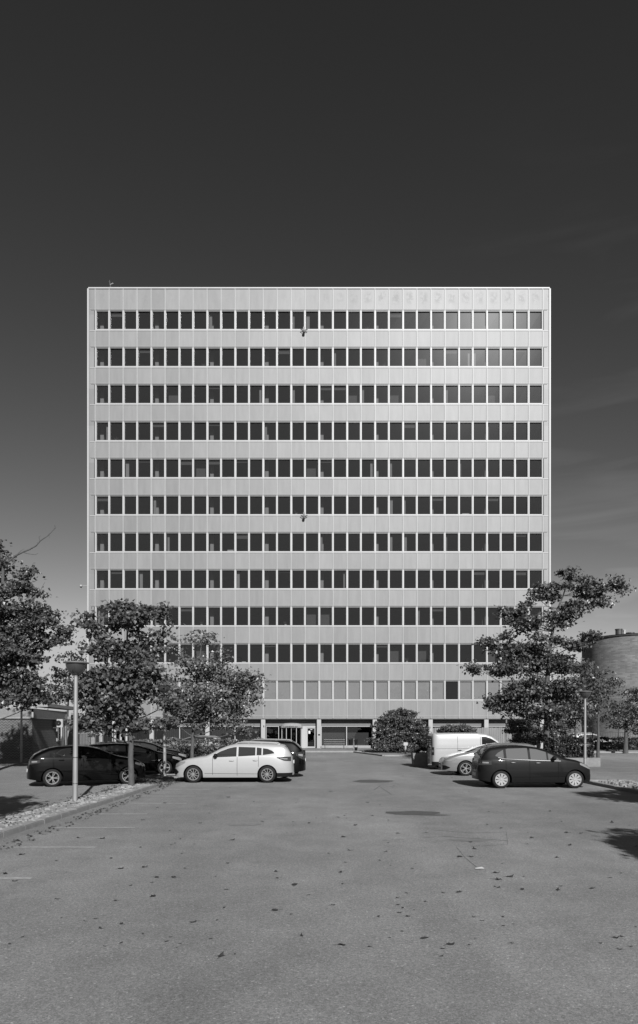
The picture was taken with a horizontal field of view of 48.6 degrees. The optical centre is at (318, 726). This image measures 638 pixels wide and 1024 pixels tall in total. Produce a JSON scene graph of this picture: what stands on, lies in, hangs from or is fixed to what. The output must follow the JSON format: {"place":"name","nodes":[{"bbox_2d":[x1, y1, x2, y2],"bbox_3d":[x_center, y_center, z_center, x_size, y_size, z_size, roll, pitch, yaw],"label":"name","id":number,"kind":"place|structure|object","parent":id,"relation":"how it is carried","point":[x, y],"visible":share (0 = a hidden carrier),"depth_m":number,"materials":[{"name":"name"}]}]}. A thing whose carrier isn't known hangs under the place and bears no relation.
{"place":"outdoors","nodes":[
{"label":"outdoors","id":0,"kind":"place"},
{"bbox_2d":[0,708,67,758],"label":"brick building","id":1,"kind":"structure","parent":0,"point":[39,731],"depth_m":45.80,"materials":[{"name":"brick"},{"name":"concrete"},{"name":"white metal"}]},
{"bbox_2d":[53,719,64,727],"bbox_3d":[-19.165,-0.240,52.083,0.740,0.660,0.905,0,0,-9],"label":"air conditioner","id":2,"kind":"object","parent":1,"relation":"attached to","point":[59,722],"visible":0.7,"depth_m":51.67,"materials":[{"name":"white metal"}]},
{"bbox_2d":[60,727,64,744],"bbox_3d":[-19.899,0.855,54.756,0.120,2.250,1.100,0,0,-9],"label":"white door","id":3,"kind":"structure","parent":1,"relation":"in","point":[62,729],"depth_m":54.56,"materials":[{"name":"grey paint"}]},
{"bbox_2d":[0,784,151,829],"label":"median ground","id":4,"kind":"structure","parent":0,"point":[43,806],"depth_m":17.36,"materials":[{"name":"grey gravel"}]},
{"bbox_2d":[63,661,88,801],"bbox_3d":[-6.548,0.160,19.000,0.670,3.880,0.670,0,0,0],"label":"street lamp","id":5,"kind":"object","parent":4,"relation":"on","point":[76,668],"visible":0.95,"depth_m":18.94,"materials":[{"name":"metal"}]},
{"bbox_2d":[54,598,186,785],"bbox_3d":[-6.510,-1.056,23.500,4.158,6.484,2.688,0,0,0],"label":"maple tree","id":6,"kind":"object","parent":4,"relation":"on","point":[121,708],"visible":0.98,"depth_m":23.18,"materials":[{"name":"grey plant"}]},
{"bbox_2d":[0,728,637,1023],"bbox_3d":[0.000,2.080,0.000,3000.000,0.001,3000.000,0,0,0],"label":"ground","id":7,"kind":"structure","parent":0,"point":[554,962],"depth_m":8.41,"materials":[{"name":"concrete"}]},
{"bbox_2d":[0,759,27,764],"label":"planting bed","id":8,"kind":"object","parent":7,"relation":"on","point":[12,762],"depth_m":40.85,"materials":[{"name":"soil"}]},
{"bbox_2d":[20,702,22,761],"bbox_3d":[-17.485,0.160,41.510,0.670,3.880,0.670,0,0,10],"label":"street lamp","id":9,"kind":"object","parent":8,"relation":"on","point":[21,736],"visible":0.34,"depth_m":41.46,"materials":[{"name":"metal"}]},
{"bbox_2d":[0,525,81,719],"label":"maple tree","id":10,"kind":"object","parent":7,"relation":"on","point":[18,657],"visible":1,"depth_m":32.78,"materials":[{"name":"grey plant"}]},
{"bbox_2d":[32,717,70,744],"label":"boundary wall","id":11,"kind":"structure","parent":7,"relation":"on","point":[68,737],"depth_m":63.00,"materials":[{"name":"concrete"}]},
{"bbox_2d":[32,703,95,744],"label":"canopy walkway","id":12,"kind":"structure","parent":7,"relation":"on","point":[92,740],"depth_m":57.80,"materials":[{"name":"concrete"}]},
{"bbox_2d":[43,651,86,716],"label":"feathery tree","id":13,"kind":"object","parent":7,"relation":"on","point":[58,675],"visible":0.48,"depth_m":67.66,"materials":[{"name":"grey plant"}]},
{"bbox_2d":[0,784,155,838],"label":"median kerb","id":14,"kind":"structure","parent":7,"relation":"on","point":[24,826],"depth_m":16.81,"materials":[{"name":"concrete"}]},
{"bbox_2d":[26,743,144,786],"bbox_3d":[-8.428,1.319,25.677,4.068,1.523,2.007,0,0,-24],"label":"parked car","id":15,"kind":"object","parent":7,"relation":"on","point":[52,766],"visible":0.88,"depth_m":24.84,"materials":[{"name":"black paint"}]},
{"bbox_2d":[88,741,181,773],"bbox_3d":[-8.185,1.329,30.956,4.258,1.503,2.090,0,0,-20],"label":"parked car","id":16,"kind":"object","parent":7,"relation":"on","point":[150,759],"visible":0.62,"depth_m":30.34,"materials":[{"name":"black paint"}]},
{"bbox_2d":[113,739,186,759],"bbox_3d":[-8.435,1.319,34.048,4.068,1.523,2.007,0,0,-16],"label":"parked car","id":17,"kind":"object","parent":7,"relation":"on","point":[156,747],"visible":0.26,"depth_m":33.54,"materials":[{"name":"black paint"}]},
{"bbox_2d":[145,774,181,777],"bbox_3d":[-6.351,2.086,29.350,1.427,0.188,1.430,0,0,0],"label":"planting bed","id":18,"kind":"object","parent":7,"relation":"on","point":[160,776],"visible":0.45,"depth_m":28.65,"materials":[{"name":"soil"}]},
{"bbox_2d":[158,684,171,775],"bbox_3d":[-6.407,0.160,29.289,0.670,3.880,0.670,-1,0,-40],"label":"street lamp","id":19,"kind":"object","parent":18,"relation":"in","point":[161,689],"visible":0.63,"depth_m":29.23,"materials":[{"name":"metal"}]},
{"bbox_2d":[166,735,221,745],"bbox_3d":[-9.290,1.278,52.500,4.308,1.483,2.079,0,0,0],"label":"parked car","id":20,"kind":"object","parent":7,"relation":"on","point":[187,738],"visible":0.21,"depth_m":51.76,"materials":[{"name":"grey paint"}]},
{"bbox_2d":[138,737,263,758],"bbox_3d":[-7.205,1.394,45.246,9.327,1.539,1.724,0,0,0],"label":"hedge","id":21,"kind":"object","parent":7,"relation":"on","point":[199,750],"visible":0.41,"depth_m":44.63,"materials":[{"name":"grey plant"}]},
{"bbox_2d":[175,741,294,782],"bbox_3d":[-3.200,1.284,27.100,4.508,1.592,2.116,0,0,0],"label":"parked car","id":22,"kind":"object","parent":7,"relation":"on","point":[266,762],"visible":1,"depth_m":26.25,"materials":[{"name":"grey paint"}]},
{"bbox_2d":[227,823,259,825],"bbox_3d":[-1.592,2.075,15.003,0.734,0.001,0.409,0,0,0],"label":"asphalt patch","id":23,"kind":"object","parent":7,"relation":"on","point":[242,824],"visible":1,"depth_m":15.01,"materials":[{"name":"grey asphalt"}]},
{"bbox_2d":[251,739,305,772],"bbox_3d":[-2.860,1.246,29.800,4.608,1.667,2.106,0,0,0],"label":"parked car","id":24,"kind":"object","parent":7,"relation":"on","point":[297,750],"visible":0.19,"depth_m":29.10,"materials":[{"name":"black paint"}]},
{"bbox_2d":[0,759,635,848],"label":"leaf litter","id":25,"kind":"object","parent":7,"relation":"on","point":[181,780],"visible":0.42,"depth_m":19.99,"materials":[{"name":"grey plant"}]},
{"bbox_2d":[87,287,550,747],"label":"office building","id":26,"kind":"structure","parent":7,"relation":"on","point":[393,444],"depth_m":64.60,"materials":[{"name":"grey"}]},
{"bbox_2d":[104,727,113,741],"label":"shop window","id":27,"kind":"structure","parent":26,"relation":"in","point":[106,739],"depth_m":65.69,"materials":[{"name":"glass"}]},
{"bbox_2d":[133,730,148,739],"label":"shop window","id":28,"kind":"structure","parent":26,"relation":"in","point":[141,736],"depth_m":65.71,"materials":[{"name":"glass"}]},
{"bbox_2d":[151,310,164,329],"bbox_3d":[-14.702,-37.175,64.684,1.226,1.790,0.232,0,0,0],"label":"window","id":29,"kind":"structure","parent":26,"relation":"in","point":[151,310],"depth_m":64.58,"materials":[{"name":"grey metal"}]},
{"bbox_2d":[151,348,164,366],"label":"window","id":30,"kind":"structure","parent":26,"relation":"in","point":[151,348],"depth_m":64.58,"materials":[{"name":"grey metal"}]},
{"bbox_2d":[151,385,164,403],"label":"window","id":31,"kind":"structure","parent":26,"relation":"in","point":[151,385],"depth_m":64.58,"materials":[{"name":"grey metal"}]},
{"bbox_2d":[165,310,178,329],"bbox_3d":[-13.423,-37.175,64.684,1.226,1.790,0.232,0,0,0],"label":"window","id":32,"kind":"structure","parent":26,"relation":"in","point":[165,310],"depth_m":64.58,"materials":[{"name":"grey metal"}]},
{"bbox_2d":[165,348,178,366],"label":"window","id":33,"kind":"structure","parent":26,"relation":"in","point":[165,348],"depth_m":64.58,"materials":[{"name":"grey metal"}]},
{"bbox_2d":[165,385,178,403],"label":"window","id":34,"kind":"structure","parent":26,"relation":"in","point":[165,385],"depth_m":64.58,"materials":[{"name":"grey metal"}]},
{"bbox_2d":[154,726,204,744],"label":"shop window","id":35,"kind":"structure","parent":26,"relation":"in","point":[179,733],"depth_m":65.69,"materials":[{"name":"glass"}]},
{"bbox_2d":[179,310,192,329],"bbox_3d":[-12.145,-37.175,64.684,1.226,1.790,0.232,0,0,0],"label":"window","id":36,"kind":"structure","parent":26,"relation":"in","point":[179,310],"depth_m":64.58,"materials":[{"name":"grey metal"}]},
{"bbox_2d":[179,348,192,366],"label":"window","id":37,"kind":"structure","parent":26,"relation":"in","point":[179,348],"depth_m":64.58,"materials":[{"name":"grey metal"}]},
{"bbox_2d":[179,385,192,403],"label":"window","id":38,"kind":"structure","parent":26,"relation":"in","point":[179,385],"depth_m":64.58,"materials":[{"name":"grey metal"}]},
{"bbox_2d":[193,310,206,329],"bbox_3d":[-10.866,-37.175,64.684,1.226,1.790,0.232,0,0,0],"label":"window","id":39,"kind":"structure","parent":26,"relation":"in","point":[193,310],"depth_m":64.58,"materials":[{"name":"grey metal"}]},
{"bbox_2d":[207,310,220,329],"bbox_3d":[-9.588,-37.175,64.684,1.226,1.790,0.232,0,0,0],"label":"window","id":40,"kind":"structure","parent":26,"relation":"in","point":[207,310],"depth_m":64.58,"materials":[{"name":"grey metal"}]},
{"bbox_2d":[207,348,220,366],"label":"window","id":41,"kind":"structure","parent":26,"relation":"in","point":[207,348],"depth_m":64.58,"materials":[{"name":"grey metal"}]},
{"bbox_2d":[207,385,220,403],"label":"window","id":42,"kind":"structure","parent":26,"relation":"in","point":[207,385],"depth_m":64.58,"materials":[{"name":"grey metal"}]},
{"bbox_2d":[221,310,234,329],"bbox_3d":[-8.310,-37.175,64.684,1.226,1.790,0.232,0,0,0],"label":"window","id":43,"kind":"structure","parent":26,"relation":"in","point":[221,310],"depth_m":64.58,"materials":[{"name":"grey metal"}]},
{"bbox_2d":[210,726,260,745],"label":"shop window","id":44,"kind":"structure","parent":26,"relation":"in","point":[217,732],"depth_m":65.69,"materials":[{"name":"glass"}]},
{"bbox_2d":[235,310,248,329],"bbox_3d":[-7.031,-37.175,64.684,1.226,1.790,0.232,0,0,0],"label":"window","id":45,"kind":"structure","parent":26,"relation":"in","point":[235,310],"depth_m":64.58,"materials":[{"name":"grey metal"}]},
{"bbox_2d":[235,348,248,366],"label":"window","id":46,"kind":"structure","parent":26,"relation":"in","point":[235,348],"depth_m":64.58,"materials":[{"name":"grey metal"}]},
{"bbox_2d":[235,385,248,403],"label":"window","id":47,"kind":"structure","parent":26,"relation":"in","point":[235,385],"depth_m":64.58,"materials":[{"name":"grey metal"}]},
{"bbox_2d":[249,310,262,329],"bbox_3d":[-5.753,-37.175,64.684,1.226,1.790,0.232,0,0,0],"label":"window","id":48,"kind":"structure","parent":26,"relation":"in","point":[249,310],"depth_m":64.58,"materials":[{"name":"grey metal"}]},
{"bbox_2d":[263,310,276,329],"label":"window","id":49,"kind":"structure","parent":26,"relation":"in","point":[263,310],"depth_m":64.58,"materials":[{"name":"grey metal"}]},
{"bbox_2d":[277,310,290,329],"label":"window","id":50,"kind":"structure","parent":26,"relation":"in","point":[277,310],"depth_m":64.58,"materials":[{"name":"grey metal"}]},
{"bbox_2d":[281,723,302,746],"bbox_3d":[-2.531,0.795,64.904,2.040,2.330,0.632,0,0,0],"label":"revolving door","id":51,"kind":"structure","parent":26,"relation":"in","point":[285,725],"depth_m":64.77,"materials":[{"name":"metal"}]},
{"bbox_2d":[306,726,315,747],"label":"entrance door","id":52,"kind":"structure","parent":26,"relation":"in","point":[307,732],"depth_m":65.29,"materials":[{"name":"white metal"}]},
{"bbox_2d":[319,310,332,329],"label":"window","id":53,"kind":"structure","parent":26,"relation":"in","point":[319,310],"depth_m":64.58,"materials":[{"name":"grey metal"}]},
{"bbox_2d":[333,310,346,329],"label":"window","id":54,"kind":"structure","parent":26,"relation":"in","point":[333,310],"depth_m":64.58,"materials":[{"name":"grey metal"}]},
{"bbox_2d":[321,726,371,747],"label":"shop window","id":55,"kind":"structure","parent":26,"relation":"in","point":[361,737],"depth_m":65.82,"materials":[{"name":"glass"}]},
{"bbox_2d":[347,310,360,329],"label":"window","id":56,"kind":"structure","parent":26,"relation":"in","point":[347,310],"depth_m":64.58,"materials":[{"name":"grey metal"}]},
{"bbox_2d":[361,310,374,329],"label":"window","id":57,"kind":"structure","parent":26,"relation":"in","point":[361,310],"depth_m":64.58,"materials":[{"name":"grey metal"}]},
{"bbox_2d":[375,310,388,329],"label":"window","id":58,"kind":"structure","parent":26,"relation":"in","point":[375,310],"depth_m":64.58,"materials":[{"name":"grey metal"}]},
{"bbox_2d":[389,310,402,329],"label":"window","id":59,"kind":"structure","parent":26,"relation":"in","point":[389,310],"depth_m":64.58,"materials":[{"name":"grey metal"}]},
{"bbox_2d":[403,310,416,329],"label":"window","id":60,"kind":"structure","parent":26,"relation":"in","point":[403,310],"depth_m":64.58,"materials":[{"name":"grey metal"}]},
{"bbox_2d":[403,348,416,366],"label":"window","id":61,"kind":"structure","parent":26,"relation":"in","point":[403,348],"depth_m":64.58,"materials":[{"name":"grey metal"}]},
{"bbox_2d":[403,385,416,403],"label":"window","id":62,"kind":"structure","parent":26,"relation":"in","point":[403,385],"depth_m":64.58,"materials":[{"name":"grey metal"}]},
{"bbox_2d":[417,310,430,329],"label":"window","id":63,"kind":"structure","parent":26,"relation":"in","point":[417,310],"depth_m":64.58,"materials":[{"name":"grey metal"}]},
{"bbox_2d":[431,310,444,329],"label":"window","id":64,"kind":"structure","parent":26,"relation":"in","point":[431,310],"depth_m":64.58,"materials":[{"name":"grey metal"}]},
{"bbox_2d":[431,348,444,366],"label":"window","id":65,"kind":"structure","parent":26,"relation":"in","point":[431,348],"depth_m":64.58,"materials":[{"name":"grey metal"}]},
{"bbox_2d":[431,385,444,403],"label":"window","id":66,"kind":"structure","parent":26,"relation":"in","point":[431,385],"depth_m":64.58,"materials":[{"name":"grey metal"}]},
{"bbox_2d":[445,310,458,329],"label":"window","id":67,"kind":"structure","parent":26,"relation":"in","point":[445,310],"depth_m":64.58,"materials":[{"name":"grey metal"}]},
{"bbox_2d":[459,310,472,329],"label":"window","id":68,"kind":"structure","parent":26,"relation":"in","point":[459,310],"depth_m":64.58,"materials":[{"name":"grey metal"}]},
{"bbox_2d":[459,348,472,366],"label":"window","id":69,"kind":"structure","parent":26,"relation":"in","point":[459,348],"depth_m":64.58,"materials":[{"name":"grey metal"}]},
{"bbox_2d":[459,385,472,403],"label":"window","id":70,"kind":"structure","parent":26,"relation":"in","point":[459,385],"depth_m":64.58,"materials":[{"name":"grey metal"}]},
{"bbox_2d":[473,310,486,329],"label":"window","id":71,"kind":"structure","parent":26,"relation":"in","point":[473,310],"depth_m":64.58,"materials":[{"name":"grey metal"}]},
{"bbox_2d":[473,348,486,366],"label":"window","id":72,"kind":"structure","parent":26,"relation":"in","point":[473,348],"depth_m":64.58,"materials":[{"name":"grey metal"}]},
{"bbox_2d":[473,385,486,403],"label":"window","id":73,"kind":"structure","parent":26,"relation":"in","point":[473,385],"depth_m":64.58,"materials":[{"name":"grey metal"}]},
{"bbox_2d":[489,726,536,746],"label":"shop window","id":74,"kind":"structure","parent":26,"relation":"in","point":[511,736],"depth_m":65.68,"materials":[{"name":"glass"}]},
{"bbox_2d":[0,802,637,878],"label":"bay lines","id":75,"kind":"object","parent":7,"relation":"on","point":[69,847],"visible":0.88,"depth_m":12.16,"materials":[{"name":"paint"}]},
{"bbox_2d":[305,751,425,751],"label":"pavement kerb","id":76,"kind":"structure","parent":7,"relation":"on","point":[346,751],"depth_m":57.70,"materials":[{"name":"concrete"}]},
{"bbox_2d":[353,780,392,782],"bbox_3d":[2.053,2.076,26.970,1.455,0.001,1.488,0,0,28],"label":"asphalt patch","id":77,"kind":"object","parent":7,"relation":"on","point":[371,781],"visible":1,"depth_m":26.84,"materials":[{"name":"grey asphalt"}]},
{"bbox_2d":[353,751,410,755],"bbox_3d":[5.888,2.076,53.547,6.223,0.207,7.351,0,0,0],"label":"planting bed","id":78,"kind":"object","parent":7,"relation":"on","point":[388,754],"visible":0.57,"depth_m":53.16,"materials":[{"name":"concrete"}]},
{"bbox_2d":[364,707,430,752],"bbox_3d":[6.265,0.389,55.541,5.472,3.914,2.994,0,0,0],"label":"broad shrub","id":79,"kind":"object","parent":78,"relation":"on","point":[392,738],"visible":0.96,"depth_m":55.10,"materials":[{"name":"grey plant"}]},
{"bbox_2d":[387,811,439,814],"bbox_3d":[2.262,2.076,17.040,1.332,0.001,0.844,0,0,0],"label":"asphalt patch","id":80,"kind":"object","parent":7,"relation":"on","point":[410,812],"visible":1,"depth_m":17.12,"materials":[{"name":"grey asphalt"}]},
{"bbox_2d":[411,752,427,766],"bbox_3d":[5.309,1.720,37.200,0.840,0.720,0.840,0,0,0],"label":"concrete planter","id":81,"kind":"object","parent":7,"relation":"on","point":[419,759],"visible":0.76,"depth_m":36.81,"materials":[{"name":"concrete"}]},
{"bbox_2d":[412,733,428,752],"bbox_3d":[5.498,0.927,37.183,1.260,1.253,1.230,0,0,0],"label":"potted shrub","id":82,"kind":"object","parent":81,"relation":"in","point":[420,745],"visible":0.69,"depth_m":37.04,"materials":[{"name":"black plant"}]},
{"bbox_2d":[374,786,507,865],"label":"sealed cracks","id":83,"kind":"object","parent":7,"relation":"on","point":[459,837],"visible":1,"depth_m":13.14,"materials":[{"name":"grey asphalt"}]},
{"bbox_2d":[436,723,476,732],"bbox_3d":[10.905,0.882,55.503,3.221,2.427,2.091,0,0,0],"label":"climbing shrub","id":84,"kind":"object","parent":7,"relation":"on","point":[460,728],"visible":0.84,"depth_m":55.25,"materials":[{"name":"grey plant"}]},
{"bbox_2d":[426,730,499,767],"bbox_3d":[7.572,1.108,34.900,4.324,1.944,2.162,0,0,0],"label":"delivery van","id":85,"kind":"object","parent":7,"relation":"on","point":[439,745],"visible":0.52,"depth_m":34.05,"materials":[{"name":"grey paint"}]},
{"bbox_2d":[450,839,490,840],"bbox_3d":[2.773,2.075,12.948,0.738,0.001,0.304,0,0,0],"label":"asphalt patch","id":86,"kind":"object","parent":7,"relation":"on","point":[470,839],"visible":1,"depth_m":13.02,"materials":[{"name":"grey asphalt"}]},
{"bbox_2d":[433,727,509,742],"bbox_3d":[12.078,1.060,56.070,6.130,2.040,0.140,0,0,0],"label":"board fence","id":87,"kind":"object","parent":7,"relation":"on","point":[496,733],"visible":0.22,"depth_m":56.00,"materials":[{"name":"grey wood"}]},
{"bbox_2d":[439,742,536,775],"bbox_3d":[7.420,1.339,30.780,4.308,1.483,2.079,0,0,0],"label":"parked car","id":88,"kind":"object","parent":7,"relation":"on","point":[460,762],"visible":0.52,"depth_m":30.02,"materials":[{"name":"grey paint"}]},
{"bbox_2d":[502,719,551,747],"bbox_3d":[13.358,0.730,44.966,3.309,2.716,2.223,0,0,0],"label":"loose shrub","id":89,"kind":"object","parent":7,"relation":"on","point":[522,736],"visible":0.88,"depth_m":44.74,"materials":[{"name":"black plant"}]},
{"bbox_2d":[472,744,589,787],"bbox_3d":[7.358,1.300,24.650,3.908,1.560,2.006,0,0,0],"label":"parked car","id":90,"kind":"object","parent":7,"relation":"on","point":[500,766],"visible":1,"depth_m":23.85,"materials":[{"name":"black paint"}]},
{"bbox_2d":[542,721,571,736],"bbox_3d":[14.568,0.819,43.129,1.915,2.529,1.565,0,0,0],"label":"loose shrub","id":91,"kind":"object","parent":7,"relation":"on","point":[561,729],"visible":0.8,"depth_m":42.96,"materials":[{"name":"grey plant"}]},
{"bbox_2d":[551,689,594,744],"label":"round tree","id":92,"kind":"object","parent":7,"relation":"on","point":[570,723],"visible":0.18,"depth_m":65.90,"materials":[{"name":"grey plant"}]},
{"bbox_2d":[564,757,599,766],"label":"planter wall","id":93,"kind":"structure","parent":7,"relation":"on","point":[593,762],"depth_m":36.90,"materials":[{"name":"concrete"}]},
{"bbox_2d":[456,565,636,748],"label":"maple tree","id":94,"kind":"object","parent":93,"relation":"in","point":[563,692],"visible":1,"depth_m":38.21,"materials":[{"name":"grey plant"}]},
{"bbox_2d":[538,736,594,757],"bbox_3d":[13.257,1.088,37.896,2.617,1.244,1.538,0,0,0],"label":"hedge","id":95,"kind":"object","parent":93,"relation":"on","point":[561,748],"visible":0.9,"depth_m":37.31,"materials":[{"name":"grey plant"}]},
{"bbox_2d":[578,690,591,764],"bbox_3d":[12.991,0.160,34.500,0.670,3.880,0.670,0,0,-30],"label":"street lamp","id":96,"kind":"object","parent":7,"relation":"on","point":[584,694],"visible":0.94,"depth_m":34.44,"materials":[{"name":"metal"}]},
{"bbox_2d":[567,733,613,745],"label":"parked car","id":97,"kind":"object","parent":7,"relation":"on","point":[588,735],"visible":0.24,"depth_m":67.75,"materials":[{"name":"grey paint"}]},
{"bbox_2d":[570,731,637,737],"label":"railing fence","id":98,"kind":"object","parent":7,"relation":"on","point":[592,732],"visible":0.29,"depth_m":61.98,"materials":[{"name":"grey metal"}]},
{"bbox_2d":[576,661,632,757],"bbox_3d":[18.391,-1.183,46.129,4.054,6.729,2.922,0,0,0],"label":"young tree","id":99,"kind":"object","parent":7,"relation":"on","point":[598,696],"visible":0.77,"depth_m":45.88,"materials":[{"name":"grey plant"}]},
{"bbox_2d":[583,779,637,793],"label":"median kerb","id":100,"kind":"structure","parent":7,"relation":"on","point":[612,786],"depth_m":24.10,"materials":[{"name":"concrete"}]},
{"bbox_2d":[590,736,637,749],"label":"hedge","id":101,"kind":"object","parent":7,"relation":"on","point":[620,739],"visible":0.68,"depth_m":60.92,"materials":[{"name":"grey plant"}]},
{"bbox_2d":[602,686,637,753],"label":"round tree","id":102,"kind":"object","parent":7,"relation":"on","point":[631,719],"visible":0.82,"depth_m":54.75,"materials":[{"name":"grey plant"}]},
{"bbox_2d":[0,0,637,727],"label":"sky","id":103,"kind":"structure","parent":0,"point":[144,143],"materials":[{"name":"grey"}]},
{"bbox_2d":[302,746,595,750],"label":"pavement","id":104,"kind":"structure","parent":0,"point":[336,749],"depth_m":61.35,"materials":[{"name":"concrete"}]},
{"bbox_2d":[582,629,637,741],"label":"round corner building","id":105,"kind":"structure","parent":0,"point":[617,653],"depth_m":77.85,"materials":[{"name":"concrete"}]},
{"bbox_2d":[591,750,637,752],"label":"pavement","id":106,"kind":"structure","parent":0,"point":[618,751],"depth_m":56.80,"materials":[{"name":"concrete"}]},
{"bbox_2d":[603,742,634,750],"bbox_3d":[24.217,1.595,56.906,2.416,0.894,1.459,0,0,0],"label":"shrub","id":107,"kind":"object","parent":106,"relation":"on","point":[619,745],"visible":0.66,"depth_m":56.83,"materials":[{"name":"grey plant"}]},
{"label":"median ground","id":108,"kind":"structure","parent":0,"visible":0},
{"bbox_2d":[598,779,637,788],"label":"stone mulch","id":109,"kind":"object","parent":108,"relation":"on","point":[629,783],"visible":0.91,"depth_m":24.96,"materials":[{"name":"grey gravel"}]},
{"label":"planting bed","id":110,"kind":"structure","parent":0,"visible":0},
{"bbox_2d":[152,629,270,757],"bbox_3d":[-5.276,-1.269,34.675,5.729,6.917,3.747,0,0,-20],"label":"young tree","id":111,"kind":"object","parent":110,"relation":"in","point":[196,707],"visible":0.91,"depth_m":34.32,"materials":[{"name":"grey plant"}]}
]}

